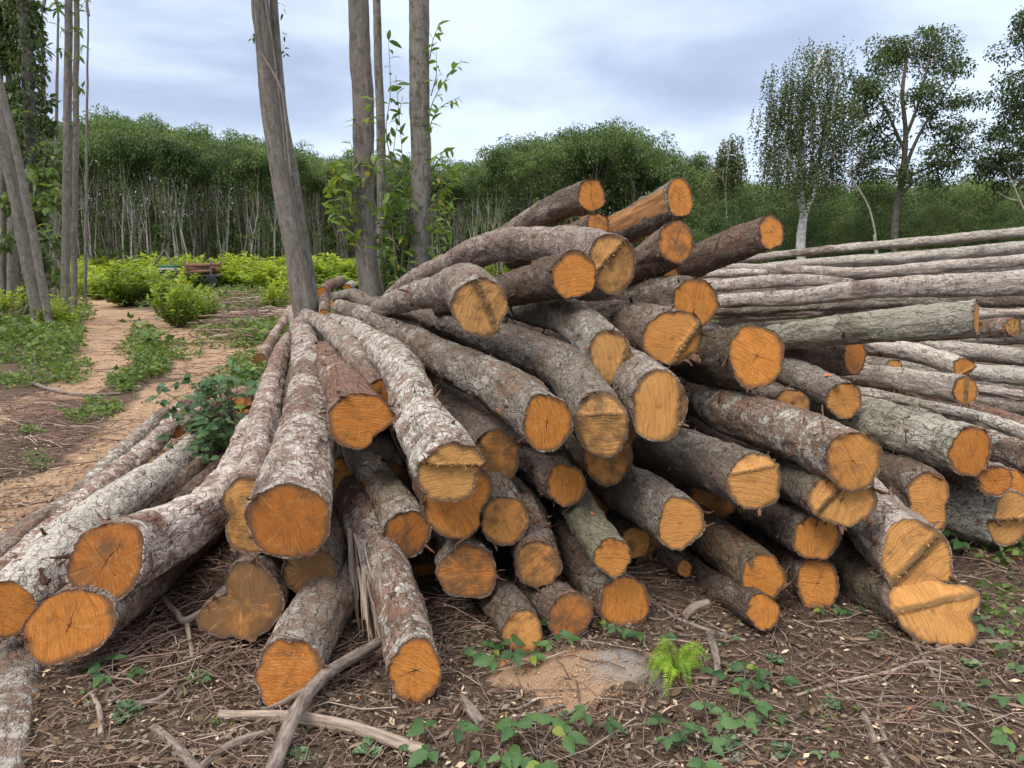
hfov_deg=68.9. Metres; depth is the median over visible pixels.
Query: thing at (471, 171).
plantation tree
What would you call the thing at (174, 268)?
forestry tractor
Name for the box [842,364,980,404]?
log
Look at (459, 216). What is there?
plantation tree
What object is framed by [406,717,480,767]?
bramble sprig
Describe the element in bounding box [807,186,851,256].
broadleaf tree
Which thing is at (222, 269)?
regrowth bush
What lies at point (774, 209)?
broadleaf tree
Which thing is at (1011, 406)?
pole
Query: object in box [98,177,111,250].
plantation tree
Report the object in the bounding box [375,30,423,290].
chestnut sapling
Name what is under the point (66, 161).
twin trunk tree
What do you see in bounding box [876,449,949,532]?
log
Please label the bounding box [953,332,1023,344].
pole
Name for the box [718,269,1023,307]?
pole
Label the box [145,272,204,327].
regrowth bush
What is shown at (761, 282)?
pole
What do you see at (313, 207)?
plantation tree
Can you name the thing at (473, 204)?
plantation tree
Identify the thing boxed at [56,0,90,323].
twin trunk tree
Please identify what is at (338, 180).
plantation tree
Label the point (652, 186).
plantation tree
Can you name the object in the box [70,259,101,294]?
regrowth bush
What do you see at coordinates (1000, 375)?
pole
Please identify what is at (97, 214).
plantation tree
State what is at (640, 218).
log
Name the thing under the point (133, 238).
plantation tree
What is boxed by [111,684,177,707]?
fallen branch
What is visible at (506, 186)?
plantation tree
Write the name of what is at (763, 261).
broadleaf tree
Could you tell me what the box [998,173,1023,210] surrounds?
dead tree
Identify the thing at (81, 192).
plantation tree
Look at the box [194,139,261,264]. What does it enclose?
plantation tree
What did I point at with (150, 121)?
plantation tree
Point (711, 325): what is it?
pole
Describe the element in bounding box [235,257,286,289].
regrowth bush
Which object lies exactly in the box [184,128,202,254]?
plantation tree
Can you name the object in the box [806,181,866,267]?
broadleaf tree
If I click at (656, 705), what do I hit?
dry leaf litter
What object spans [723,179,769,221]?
broadleaf tree
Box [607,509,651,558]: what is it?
log
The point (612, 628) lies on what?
bramble sprig
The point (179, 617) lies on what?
fallen branch
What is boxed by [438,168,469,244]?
plantation tree
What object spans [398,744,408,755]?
bramble sprig
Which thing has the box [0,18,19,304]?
slender tree
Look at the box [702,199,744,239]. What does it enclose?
broadleaf tree
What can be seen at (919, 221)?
broadleaf tree
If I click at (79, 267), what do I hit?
regrowth bush
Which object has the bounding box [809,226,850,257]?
broadleaf tree
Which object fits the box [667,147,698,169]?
plantation tree
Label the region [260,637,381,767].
fallen branch
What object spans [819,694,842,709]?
thistle plant
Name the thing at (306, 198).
plantation tree
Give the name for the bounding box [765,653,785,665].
thistle plant
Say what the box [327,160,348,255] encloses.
plantation tree
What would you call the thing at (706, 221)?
broadleaf tree
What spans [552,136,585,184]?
plantation tree
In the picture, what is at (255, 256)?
regrowth bush
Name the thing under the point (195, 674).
thistle plant
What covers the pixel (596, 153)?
plantation tree
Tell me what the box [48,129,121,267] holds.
plantation tree
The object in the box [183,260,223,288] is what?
log trailer
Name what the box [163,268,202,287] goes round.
regrowth bush
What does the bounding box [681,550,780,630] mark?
log
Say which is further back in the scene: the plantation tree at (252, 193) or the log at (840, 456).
the plantation tree at (252, 193)
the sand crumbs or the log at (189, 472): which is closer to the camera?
the sand crumbs
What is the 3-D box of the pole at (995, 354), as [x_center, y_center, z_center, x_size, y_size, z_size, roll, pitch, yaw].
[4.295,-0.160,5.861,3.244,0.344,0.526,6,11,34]
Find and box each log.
[0,385,218,570]
[0,406,170,556]
[0,434,205,642]
[0,635,42,767]
[20,528,225,666]
[49,415,248,600]
[142,419,236,509]
[167,447,226,502]
[172,386,245,438]
[185,263,211,266]
[186,267,215,269]
[186,269,209,273]
[196,551,290,642]
[220,332,291,553]
[231,378,260,413]
[244,316,338,559]
[253,305,291,365]
[253,551,359,706]
[281,487,347,593]
[288,307,293,333]
[298,309,388,404]
[314,341,397,449]
[317,276,345,296]
[318,290,330,314]
[326,313,485,502]
[330,288,628,458]
[332,299,572,451]
[332,442,349,487]
[333,475,445,712]
[341,446,434,557]
[342,280,355,289]
[363,428,407,484]
[371,263,513,339]
[383,225,635,303]
[389,425,492,550]
[395,317,455,341]
[403,460,433,554]
[407,549,435,576]
[425,370,438,382]
[430,526,506,598]
[432,246,596,315]
[432,379,519,478]
[453,340,532,378]
[474,567,546,653]
[480,472,531,550]
[488,541,598,639]
[489,408,539,452]
[495,174,605,229]
[503,213,609,269]
[503,317,520,324]
[505,298,632,384]
[509,474,562,590]
[516,444,586,513]
[520,322,566,341]
[537,491,650,624]
[540,451,607,518]
[544,382,637,444]
[548,389,633,486]
[552,455,631,579]
[555,446,713,550]
[575,288,604,301]
[582,297,712,365]
[603,220,696,296]
[604,270,719,325]
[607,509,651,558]
[608,177,693,243]
[610,345,689,441]
[631,426,781,515]
[633,536,671,561]
[637,467,736,517]
[653,547,692,577]
[657,324,785,396]
[664,269,678,275]
[676,213,783,277]
[677,376,883,491]
[681,414,735,443]
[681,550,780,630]
[688,504,791,598]
[729,498,841,563]
[734,522,839,608]
[735,439,890,534]
[751,384,809,409]
[764,297,990,349]
[774,356,861,418]
[784,344,874,375]
[809,396,991,478]
[827,525,981,647]
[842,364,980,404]
[842,477,953,588]
[864,341,976,375]
[864,356,901,366]
[870,397,937,413]
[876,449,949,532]
[904,317,1020,342]
[923,462,1013,496]
[945,483,1023,546]
[971,424,1023,473]
[989,461,1023,493]
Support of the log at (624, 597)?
on the ground at (502, 680)
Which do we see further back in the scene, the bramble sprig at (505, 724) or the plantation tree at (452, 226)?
the plantation tree at (452, 226)
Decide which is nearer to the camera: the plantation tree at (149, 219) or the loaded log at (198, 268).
the loaded log at (198, 268)
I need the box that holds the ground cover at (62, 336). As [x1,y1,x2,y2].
[0,282,1023,738]
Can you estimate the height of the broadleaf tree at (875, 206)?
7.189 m
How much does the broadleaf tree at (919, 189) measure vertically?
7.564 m
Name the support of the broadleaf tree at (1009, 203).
on the ground at (502, 680)
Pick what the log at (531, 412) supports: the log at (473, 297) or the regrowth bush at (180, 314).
the log at (473, 297)
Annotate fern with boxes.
[646,638,708,695]
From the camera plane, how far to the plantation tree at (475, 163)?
62.34 m
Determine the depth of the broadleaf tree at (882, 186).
47.72 m
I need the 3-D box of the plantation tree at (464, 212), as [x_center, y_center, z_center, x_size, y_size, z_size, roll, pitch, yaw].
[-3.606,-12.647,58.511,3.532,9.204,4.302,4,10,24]
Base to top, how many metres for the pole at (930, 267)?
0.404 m
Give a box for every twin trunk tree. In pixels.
[46,0,92,318]
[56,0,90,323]
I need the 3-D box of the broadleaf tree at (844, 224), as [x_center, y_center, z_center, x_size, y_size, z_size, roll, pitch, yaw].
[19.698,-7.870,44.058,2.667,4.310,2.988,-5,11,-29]
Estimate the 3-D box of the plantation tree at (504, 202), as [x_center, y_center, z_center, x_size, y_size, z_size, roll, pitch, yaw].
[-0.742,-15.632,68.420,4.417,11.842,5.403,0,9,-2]
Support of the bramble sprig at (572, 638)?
on the ground at (502, 680)
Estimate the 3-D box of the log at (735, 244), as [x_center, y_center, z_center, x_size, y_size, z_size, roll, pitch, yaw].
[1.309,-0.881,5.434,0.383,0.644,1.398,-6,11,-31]
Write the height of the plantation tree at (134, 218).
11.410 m
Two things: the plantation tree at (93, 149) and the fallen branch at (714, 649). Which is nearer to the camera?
the fallen branch at (714, 649)
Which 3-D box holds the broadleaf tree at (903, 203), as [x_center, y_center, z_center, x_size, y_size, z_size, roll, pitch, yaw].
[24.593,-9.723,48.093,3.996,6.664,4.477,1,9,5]
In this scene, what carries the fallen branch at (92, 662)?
on the ground at (502, 680)
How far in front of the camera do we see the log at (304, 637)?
2.72 m
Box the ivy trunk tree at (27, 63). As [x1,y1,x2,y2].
[1,0,57,316]
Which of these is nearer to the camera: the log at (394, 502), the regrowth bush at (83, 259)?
the log at (394, 502)
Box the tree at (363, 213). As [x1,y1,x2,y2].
[321,0,396,296]
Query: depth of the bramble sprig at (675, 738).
2.39 m
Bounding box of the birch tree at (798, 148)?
[747,36,870,258]
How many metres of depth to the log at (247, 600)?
3.01 m
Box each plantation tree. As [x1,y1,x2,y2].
[5,138,93,267]
[5,183,6,278]
[6,227,23,283]
[37,125,72,282]
[37,139,84,267]
[38,119,88,244]
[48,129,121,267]
[58,114,98,253]
[58,114,101,260]
[58,121,96,255]
[58,170,102,256]
[71,120,139,261]
[71,122,88,247]
[71,133,110,261]
[71,174,106,250]
[78,127,112,262]
[81,113,145,262]
[83,116,137,261]
[84,111,128,258]
[88,103,122,251]
[95,127,169,265]
[95,129,164,261]
[98,117,147,242]
[98,117,152,257]
[98,119,164,261]
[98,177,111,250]
[99,116,133,251]
[100,117,163,249]
[107,120,172,261]
[109,113,148,241]
[113,115,152,256]
[130,120,187,256]
[133,127,155,252]
[135,114,193,258]
[137,112,194,252]
[137,166,158,245]
[142,134,209,262]
[145,127,197,256]
[149,133,188,249]
[150,133,210,259]
[151,127,179,256]
[156,122,185,248]
[157,177,170,252]
[162,127,219,253]
[171,126,207,254]
[171,129,192,253]
[175,124,223,262]
[176,139,222,262]
[182,121,219,260]
[183,128,219,252]
[183,139,209,256]
[183,182,230,243]
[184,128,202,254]
[190,181,232,242]
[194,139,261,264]
[197,134,229,255]
[197,139,217,262]
[198,135,248,258]
[199,133,214,242]
[201,138,233,264]
[211,141,258,250]
[212,138,236,242]
[213,145,242,255]
[217,140,247,253]
[219,128,268,260]
[221,128,266,256]
[221,137,262,253]
[224,146,284,262]
[232,141,281,261]
[233,132,250,243]
[233,134,269,260]
[236,155,283,259]
[237,156,250,256]
[242,135,265,253]
[245,154,272,257]
[251,136,271,252]
[257,142,298,262]
[257,150,273,256]
[261,139,280,255]
[271,150,320,259]
[277,147,313,232]
[293,140,314,154]
[297,155,346,260]
[301,169,314,229]
[301,172,327,257]
[302,155,324,243]
[303,190,329,251]
[305,151,328,256]
[310,152,334,247]
[313,158,353,259]
[315,158,331,249]
[320,150,353,261]
[322,161,352,258]
[324,194,353,257]
[325,154,339,248]
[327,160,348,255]
[328,155,342,258]
[332,193,355,259]
[337,147,376,257]
[339,171,376,259]
[374,164,403,231]
[374,168,410,259]
[375,162,410,236]
[393,152,410,235]
[395,162,434,231]
[429,166,442,256]
[429,170,464,257]
[430,163,449,255]
[430,196,454,253]
[432,158,452,217]
[436,161,456,252]
[436,166,466,248]
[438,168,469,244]
[441,157,467,241]
[445,163,480,242]
[445,199,473,243]
[446,163,472,239]
[449,163,471,240]
[451,162,484,236]
[455,160,485,236]
[459,164,500,268]
[464,167,508,268]
[470,143,519,274]
[479,166,529,228]
[482,150,517,229]
[494,143,529,270]
[496,133,541,215]
[502,142,536,193]
[503,149,551,215]
[509,132,557,209]
[513,131,545,196]
[519,142,592,226]
[536,128,569,195]
[543,132,584,180]
[549,141,592,224]
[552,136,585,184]
[554,121,624,217]
[560,125,589,223]
[583,121,626,204]
[583,122,611,214]
[600,141,650,213]
[604,120,653,210]
[605,116,647,209]
[611,131,664,247]
[629,144,682,187]
[637,130,674,242]
[640,160,688,191]
[644,151,713,225]
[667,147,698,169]
[681,150,711,178]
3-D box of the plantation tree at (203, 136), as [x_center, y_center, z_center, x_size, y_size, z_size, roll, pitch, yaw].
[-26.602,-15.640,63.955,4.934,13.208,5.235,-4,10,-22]
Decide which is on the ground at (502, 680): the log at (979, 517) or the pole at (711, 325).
the log at (979, 517)
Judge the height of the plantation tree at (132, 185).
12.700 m
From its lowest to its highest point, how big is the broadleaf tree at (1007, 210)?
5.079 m
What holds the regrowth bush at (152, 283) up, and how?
on the ground at (502, 680)
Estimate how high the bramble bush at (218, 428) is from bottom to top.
0.948 m
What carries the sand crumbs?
on the ground at (502, 680)
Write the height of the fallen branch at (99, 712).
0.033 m
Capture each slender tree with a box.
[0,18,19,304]
[15,107,19,304]
[41,0,62,297]
[52,0,62,303]
[71,0,102,303]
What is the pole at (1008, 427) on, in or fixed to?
on the log at (917, 408)
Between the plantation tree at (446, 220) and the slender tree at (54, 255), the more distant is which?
the plantation tree at (446, 220)
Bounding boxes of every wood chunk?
[460,695,486,728]
[681,599,710,619]
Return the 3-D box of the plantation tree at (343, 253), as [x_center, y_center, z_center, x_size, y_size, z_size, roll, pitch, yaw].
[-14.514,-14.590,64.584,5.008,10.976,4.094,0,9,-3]
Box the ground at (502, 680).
[0,278,1023,767]
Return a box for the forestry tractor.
[147,249,188,282]
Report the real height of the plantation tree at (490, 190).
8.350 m
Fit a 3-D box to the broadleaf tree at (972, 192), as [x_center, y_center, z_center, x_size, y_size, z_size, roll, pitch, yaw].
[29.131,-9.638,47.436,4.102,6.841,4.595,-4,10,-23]
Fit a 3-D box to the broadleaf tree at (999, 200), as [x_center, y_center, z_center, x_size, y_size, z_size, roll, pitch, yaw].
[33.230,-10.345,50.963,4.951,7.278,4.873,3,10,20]
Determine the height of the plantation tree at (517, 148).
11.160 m
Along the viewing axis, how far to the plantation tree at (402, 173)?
60.80 m
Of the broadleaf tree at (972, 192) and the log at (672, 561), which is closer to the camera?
the log at (672, 561)
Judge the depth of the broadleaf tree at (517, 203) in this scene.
56.73 m
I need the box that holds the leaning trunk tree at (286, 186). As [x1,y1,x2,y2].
[248,0,323,341]
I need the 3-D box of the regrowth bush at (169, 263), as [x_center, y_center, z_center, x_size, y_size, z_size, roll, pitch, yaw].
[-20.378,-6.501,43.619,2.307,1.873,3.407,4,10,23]
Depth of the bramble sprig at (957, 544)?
3.95 m
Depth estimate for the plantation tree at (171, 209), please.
68.16 m
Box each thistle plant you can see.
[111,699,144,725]
[186,669,212,684]
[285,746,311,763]
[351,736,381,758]
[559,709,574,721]
[707,733,749,762]
[725,662,746,674]
[761,740,796,758]
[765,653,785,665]
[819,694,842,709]
[863,630,883,639]
[956,657,986,671]
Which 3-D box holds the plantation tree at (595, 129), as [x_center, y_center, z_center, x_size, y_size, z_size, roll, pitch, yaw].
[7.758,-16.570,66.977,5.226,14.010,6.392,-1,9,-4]
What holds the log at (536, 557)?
on the log at (558, 605)
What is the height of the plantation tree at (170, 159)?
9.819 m
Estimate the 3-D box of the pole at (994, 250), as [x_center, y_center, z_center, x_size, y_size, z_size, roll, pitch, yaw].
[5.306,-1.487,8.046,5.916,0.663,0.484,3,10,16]
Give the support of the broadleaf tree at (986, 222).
on the ground at (502, 680)
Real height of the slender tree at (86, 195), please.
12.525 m
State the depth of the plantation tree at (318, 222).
58.17 m
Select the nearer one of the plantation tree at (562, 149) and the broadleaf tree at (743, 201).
the broadleaf tree at (743, 201)
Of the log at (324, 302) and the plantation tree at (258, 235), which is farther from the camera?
the plantation tree at (258, 235)
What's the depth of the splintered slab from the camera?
3.15 m
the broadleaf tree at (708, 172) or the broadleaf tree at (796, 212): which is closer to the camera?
the broadleaf tree at (796, 212)
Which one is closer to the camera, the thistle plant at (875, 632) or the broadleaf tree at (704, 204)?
the thistle plant at (875, 632)
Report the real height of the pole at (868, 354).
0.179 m
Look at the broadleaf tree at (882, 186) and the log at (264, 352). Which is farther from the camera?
the broadleaf tree at (882, 186)
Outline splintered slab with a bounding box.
[346,528,382,654]
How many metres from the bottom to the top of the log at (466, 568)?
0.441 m
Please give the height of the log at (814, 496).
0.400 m
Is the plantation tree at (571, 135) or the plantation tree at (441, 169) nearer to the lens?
the plantation tree at (571, 135)
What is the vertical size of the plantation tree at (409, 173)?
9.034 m
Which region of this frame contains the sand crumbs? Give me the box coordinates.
[451,628,707,751]
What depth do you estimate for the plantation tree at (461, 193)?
62.54 m
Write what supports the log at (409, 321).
on the log at (458, 342)
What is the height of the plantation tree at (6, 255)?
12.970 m
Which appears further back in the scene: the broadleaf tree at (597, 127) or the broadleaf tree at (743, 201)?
the broadleaf tree at (597, 127)
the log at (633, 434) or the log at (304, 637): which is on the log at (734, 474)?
the log at (633, 434)
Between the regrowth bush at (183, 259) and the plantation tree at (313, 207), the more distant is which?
the plantation tree at (313, 207)
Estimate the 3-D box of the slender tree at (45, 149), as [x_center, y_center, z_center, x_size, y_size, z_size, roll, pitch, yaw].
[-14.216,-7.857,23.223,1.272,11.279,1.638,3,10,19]
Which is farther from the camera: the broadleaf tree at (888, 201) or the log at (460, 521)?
the broadleaf tree at (888, 201)
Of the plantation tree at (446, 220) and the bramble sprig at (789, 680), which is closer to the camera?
the bramble sprig at (789, 680)
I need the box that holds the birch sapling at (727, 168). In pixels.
[705,133,750,228]
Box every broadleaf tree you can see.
[491,140,570,227]
[528,129,616,226]
[564,120,643,242]
[590,125,665,247]
[611,138,686,244]
[632,157,710,246]
[639,156,704,241]
[674,167,728,241]
[681,166,744,241]
[686,175,739,242]
[689,227,711,243]
[694,213,722,242]
[701,178,764,236]
[701,186,742,229]
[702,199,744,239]
[711,183,765,262]
[722,189,762,263]
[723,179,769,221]
[743,178,809,263]
[744,181,778,216]
[751,186,792,252]
[752,244,787,263]
[755,213,797,262]
[768,202,820,261]
[772,184,830,260]
[778,175,844,258]
[786,187,841,259]
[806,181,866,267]
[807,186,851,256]
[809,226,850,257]
[817,180,861,254]
[818,213,869,256]
[829,174,904,265]
[831,180,879,254]
[840,200,889,267]
[846,182,892,254]
[853,179,911,236]
[858,186,910,265]
[863,180,925,265]
[880,226,921,265]
[883,185,926,251]
[898,213,942,249]
[899,173,959,245]
[900,181,962,248]
[904,184,961,248]
[906,198,963,250]
[925,181,974,231]
[929,187,982,248]
[932,177,1011,246]
[943,173,999,223]
[952,225,991,246]
[954,177,1011,228]
[955,178,1023,245]
[974,212,1006,244]
[977,180,1019,241]
[980,175,1023,241]
[980,199,1023,242]
[992,185,1023,242]
[1003,190,1023,241]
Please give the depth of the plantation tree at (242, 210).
74.39 m
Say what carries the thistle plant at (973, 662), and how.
on the ground at (502, 680)
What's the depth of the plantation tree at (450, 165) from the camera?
65.68 m
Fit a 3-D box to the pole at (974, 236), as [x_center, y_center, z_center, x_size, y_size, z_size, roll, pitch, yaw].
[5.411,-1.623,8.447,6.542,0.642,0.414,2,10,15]
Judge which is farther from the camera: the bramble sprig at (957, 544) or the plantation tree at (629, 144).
the plantation tree at (629, 144)
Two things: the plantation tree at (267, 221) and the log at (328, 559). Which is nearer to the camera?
the log at (328, 559)
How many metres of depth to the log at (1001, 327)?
5.45 m
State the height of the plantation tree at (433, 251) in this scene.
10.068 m
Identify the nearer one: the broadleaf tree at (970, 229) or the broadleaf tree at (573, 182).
the broadleaf tree at (970, 229)
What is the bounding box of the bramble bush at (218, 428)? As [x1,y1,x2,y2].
[146,356,260,464]
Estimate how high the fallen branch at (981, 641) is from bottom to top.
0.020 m
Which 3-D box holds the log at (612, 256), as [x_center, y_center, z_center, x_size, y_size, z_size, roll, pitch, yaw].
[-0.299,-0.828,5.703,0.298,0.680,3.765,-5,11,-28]
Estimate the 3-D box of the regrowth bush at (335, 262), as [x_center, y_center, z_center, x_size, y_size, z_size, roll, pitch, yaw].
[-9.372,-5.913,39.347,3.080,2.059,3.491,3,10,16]
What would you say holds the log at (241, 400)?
on the log at (146, 449)
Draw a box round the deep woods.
[6,119,1022,277]
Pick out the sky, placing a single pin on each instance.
(693, 71)
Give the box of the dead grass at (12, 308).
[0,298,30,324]
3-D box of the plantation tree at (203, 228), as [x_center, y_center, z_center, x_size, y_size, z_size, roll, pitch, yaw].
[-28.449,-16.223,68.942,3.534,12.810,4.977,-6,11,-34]
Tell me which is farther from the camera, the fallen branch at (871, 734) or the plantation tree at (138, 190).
the plantation tree at (138, 190)
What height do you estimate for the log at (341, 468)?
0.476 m
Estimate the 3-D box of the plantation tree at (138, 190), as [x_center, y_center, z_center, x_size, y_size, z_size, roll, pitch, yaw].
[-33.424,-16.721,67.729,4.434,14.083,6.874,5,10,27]
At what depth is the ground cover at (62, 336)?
11.95 m
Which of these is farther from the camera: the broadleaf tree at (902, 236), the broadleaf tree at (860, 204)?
the broadleaf tree at (860, 204)
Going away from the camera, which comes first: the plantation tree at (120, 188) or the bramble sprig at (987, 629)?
the bramble sprig at (987, 629)
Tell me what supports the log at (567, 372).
on the log at (458, 342)
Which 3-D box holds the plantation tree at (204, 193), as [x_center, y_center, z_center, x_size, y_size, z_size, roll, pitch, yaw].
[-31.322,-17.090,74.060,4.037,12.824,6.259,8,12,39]
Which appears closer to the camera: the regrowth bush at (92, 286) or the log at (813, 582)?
the log at (813, 582)
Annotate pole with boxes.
[699,268,768,278]
[702,319,1023,331]
[704,266,1023,280]
[707,274,853,291]
[711,309,879,319]
[714,296,1023,315]
[716,286,814,294]
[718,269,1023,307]
[719,307,1023,323]
[720,254,1023,278]
[737,227,1023,262]
[763,241,1023,266]
[823,248,943,257]
[856,384,1023,424]
[858,386,1023,440]
[867,345,1023,357]
[901,361,1023,386]
[914,340,1023,366]
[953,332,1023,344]
[975,396,1023,415]
[976,381,1023,398]
[976,383,1023,400]
[979,309,1023,319]
[992,365,1023,367]
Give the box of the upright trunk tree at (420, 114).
[407,0,469,269]
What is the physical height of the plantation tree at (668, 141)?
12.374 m
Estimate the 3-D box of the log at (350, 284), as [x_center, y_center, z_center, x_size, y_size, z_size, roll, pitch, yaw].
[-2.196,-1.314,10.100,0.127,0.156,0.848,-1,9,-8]
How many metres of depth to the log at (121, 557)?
2.97 m
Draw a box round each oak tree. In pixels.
[832,22,993,265]
[964,5,1023,195]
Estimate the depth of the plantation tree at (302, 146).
81.23 m
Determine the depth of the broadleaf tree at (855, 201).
51.17 m
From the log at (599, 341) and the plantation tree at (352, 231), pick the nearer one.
the log at (599, 341)
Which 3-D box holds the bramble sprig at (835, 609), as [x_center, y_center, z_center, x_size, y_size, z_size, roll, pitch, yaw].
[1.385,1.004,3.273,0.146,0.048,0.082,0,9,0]
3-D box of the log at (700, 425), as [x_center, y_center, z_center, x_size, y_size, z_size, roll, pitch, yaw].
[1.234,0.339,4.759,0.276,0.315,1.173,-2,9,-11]
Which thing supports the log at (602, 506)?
on the log at (624, 597)
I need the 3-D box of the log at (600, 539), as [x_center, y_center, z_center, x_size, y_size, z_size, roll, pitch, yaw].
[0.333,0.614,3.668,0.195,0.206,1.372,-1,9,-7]
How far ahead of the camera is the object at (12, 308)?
18.79 m
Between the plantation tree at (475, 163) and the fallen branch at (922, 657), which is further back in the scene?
the plantation tree at (475, 163)
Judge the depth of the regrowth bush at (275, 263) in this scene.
44.83 m
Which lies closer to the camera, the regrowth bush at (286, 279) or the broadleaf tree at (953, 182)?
the regrowth bush at (286, 279)
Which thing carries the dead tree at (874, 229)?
on the ground at (502, 680)
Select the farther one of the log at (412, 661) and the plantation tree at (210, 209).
the plantation tree at (210, 209)
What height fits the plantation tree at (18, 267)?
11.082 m
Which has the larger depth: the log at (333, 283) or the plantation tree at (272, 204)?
the plantation tree at (272, 204)
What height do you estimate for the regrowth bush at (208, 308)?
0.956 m
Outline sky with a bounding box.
[3,0,1023,216]
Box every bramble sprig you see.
[86,654,148,688]
[175,674,211,695]
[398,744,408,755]
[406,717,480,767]
[461,638,505,665]
[465,726,521,767]
[473,633,546,672]
[494,712,588,767]
[532,620,572,644]
[536,635,582,652]
[568,705,625,735]
[599,620,630,638]
[626,630,677,644]
[645,713,689,750]
[677,722,725,767]
[678,666,713,674]
[683,701,740,737]
[708,684,772,735]
[712,661,771,690]
[715,635,740,645]
[742,711,789,725]
[747,668,799,691]
[811,750,840,761]
[813,607,840,615]
[840,605,869,616]
[928,702,970,716]
[943,529,987,553]
[973,614,1015,636]
[976,679,1023,707]
[989,726,1023,761]
[992,641,1023,674]
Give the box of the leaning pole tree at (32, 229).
[0,75,52,326]
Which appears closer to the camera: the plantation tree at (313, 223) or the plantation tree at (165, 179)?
the plantation tree at (313, 223)
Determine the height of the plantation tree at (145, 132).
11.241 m
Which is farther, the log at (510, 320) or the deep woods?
the deep woods
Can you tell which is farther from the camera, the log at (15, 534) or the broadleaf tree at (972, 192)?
the broadleaf tree at (972, 192)
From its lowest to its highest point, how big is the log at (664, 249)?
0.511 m
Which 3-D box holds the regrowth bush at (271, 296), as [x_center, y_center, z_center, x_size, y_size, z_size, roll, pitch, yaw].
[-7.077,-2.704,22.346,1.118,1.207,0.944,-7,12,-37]
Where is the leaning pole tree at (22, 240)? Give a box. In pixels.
[0,129,45,327]
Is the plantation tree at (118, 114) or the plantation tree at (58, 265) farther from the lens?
the plantation tree at (118, 114)
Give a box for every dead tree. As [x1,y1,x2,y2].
[822,127,877,253]
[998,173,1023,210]
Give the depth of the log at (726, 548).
3.38 m
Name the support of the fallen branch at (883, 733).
on the ground at (502, 680)
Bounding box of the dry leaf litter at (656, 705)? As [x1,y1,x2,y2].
[2,461,1023,767]
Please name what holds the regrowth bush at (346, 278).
on the ground at (502, 680)
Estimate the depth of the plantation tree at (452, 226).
67.11 m
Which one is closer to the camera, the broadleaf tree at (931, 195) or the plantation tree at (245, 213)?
the broadleaf tree at (931, 195)
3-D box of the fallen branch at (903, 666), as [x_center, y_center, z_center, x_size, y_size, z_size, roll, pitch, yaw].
[1.357,1.097,2.802,0.694,0.055,0.063,-2,10,-12]
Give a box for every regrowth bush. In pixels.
[0,286,29,319]
[34,294,83,326]
[57,265,81,303]
[60,255,93,270]
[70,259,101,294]
[70,261,87,285]
[78,266,113,299]
[82,256,121,269]
[89,259,150,305]
[92,265,111,282]
[117,255,142,279]
[127,263,168,296]
[134,251,167,274]
[139,270,179,304]
[142,257,182,270]
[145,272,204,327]
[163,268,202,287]
[168,254,198,267]
[175,253,205,270]
[192,286,222,322]
[195,265,252,287]
[211,253,238,271]
[215,267,245,287]
[218,251,262,285]
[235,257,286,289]
[239,254,266,285]
[251,260,284,271]
[255,264,286,285]
[259,274,289,307]
[262,257,322,279]
[266,254,285,266]
[275,256,325,278]
[281,267,288,290]
[312,253,346,266]
[313,252,353,284]
[313,260,335,283]
[317,272,358,292]
[331,260,356,277]
[333,257,357,281]
[483,265,498,276]
[487,261,504,274]
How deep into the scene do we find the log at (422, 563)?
3.72 m
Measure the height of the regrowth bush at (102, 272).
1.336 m
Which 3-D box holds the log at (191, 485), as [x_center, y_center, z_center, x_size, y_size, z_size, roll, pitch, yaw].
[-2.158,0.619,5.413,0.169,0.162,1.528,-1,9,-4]
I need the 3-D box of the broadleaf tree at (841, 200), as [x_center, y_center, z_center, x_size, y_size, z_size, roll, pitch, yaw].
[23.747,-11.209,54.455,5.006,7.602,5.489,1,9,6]
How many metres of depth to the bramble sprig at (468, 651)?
2.96 m
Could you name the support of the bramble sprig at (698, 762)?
on the ground at (502, 680)
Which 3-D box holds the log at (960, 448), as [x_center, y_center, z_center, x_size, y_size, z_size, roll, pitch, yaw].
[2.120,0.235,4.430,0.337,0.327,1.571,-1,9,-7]
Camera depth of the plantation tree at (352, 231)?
73.40 m
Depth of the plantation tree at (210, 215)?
74.08 m
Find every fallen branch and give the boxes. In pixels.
[8,370,120,395]
[59,620,177,674]
[89,693,103,736]
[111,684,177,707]
[150,723,202,767]
[160,594,201,663]
[199,728,275,767]
[217,710,429,752]
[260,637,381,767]
[503,703,563,718]
[651,599,746,642]
[705,630,720,693]
[793,660,958,696]
[848,695,1023,725]
[855,702,892,767]
[874,639,1023,684]
[876,690,903,767]
[912,640,982,763]
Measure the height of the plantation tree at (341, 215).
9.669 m
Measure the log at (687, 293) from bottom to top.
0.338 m
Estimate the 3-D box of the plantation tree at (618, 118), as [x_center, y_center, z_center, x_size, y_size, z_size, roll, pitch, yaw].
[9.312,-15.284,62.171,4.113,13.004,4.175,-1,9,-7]
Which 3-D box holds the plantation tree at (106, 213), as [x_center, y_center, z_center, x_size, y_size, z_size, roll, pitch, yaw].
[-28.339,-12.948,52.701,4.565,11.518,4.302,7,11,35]

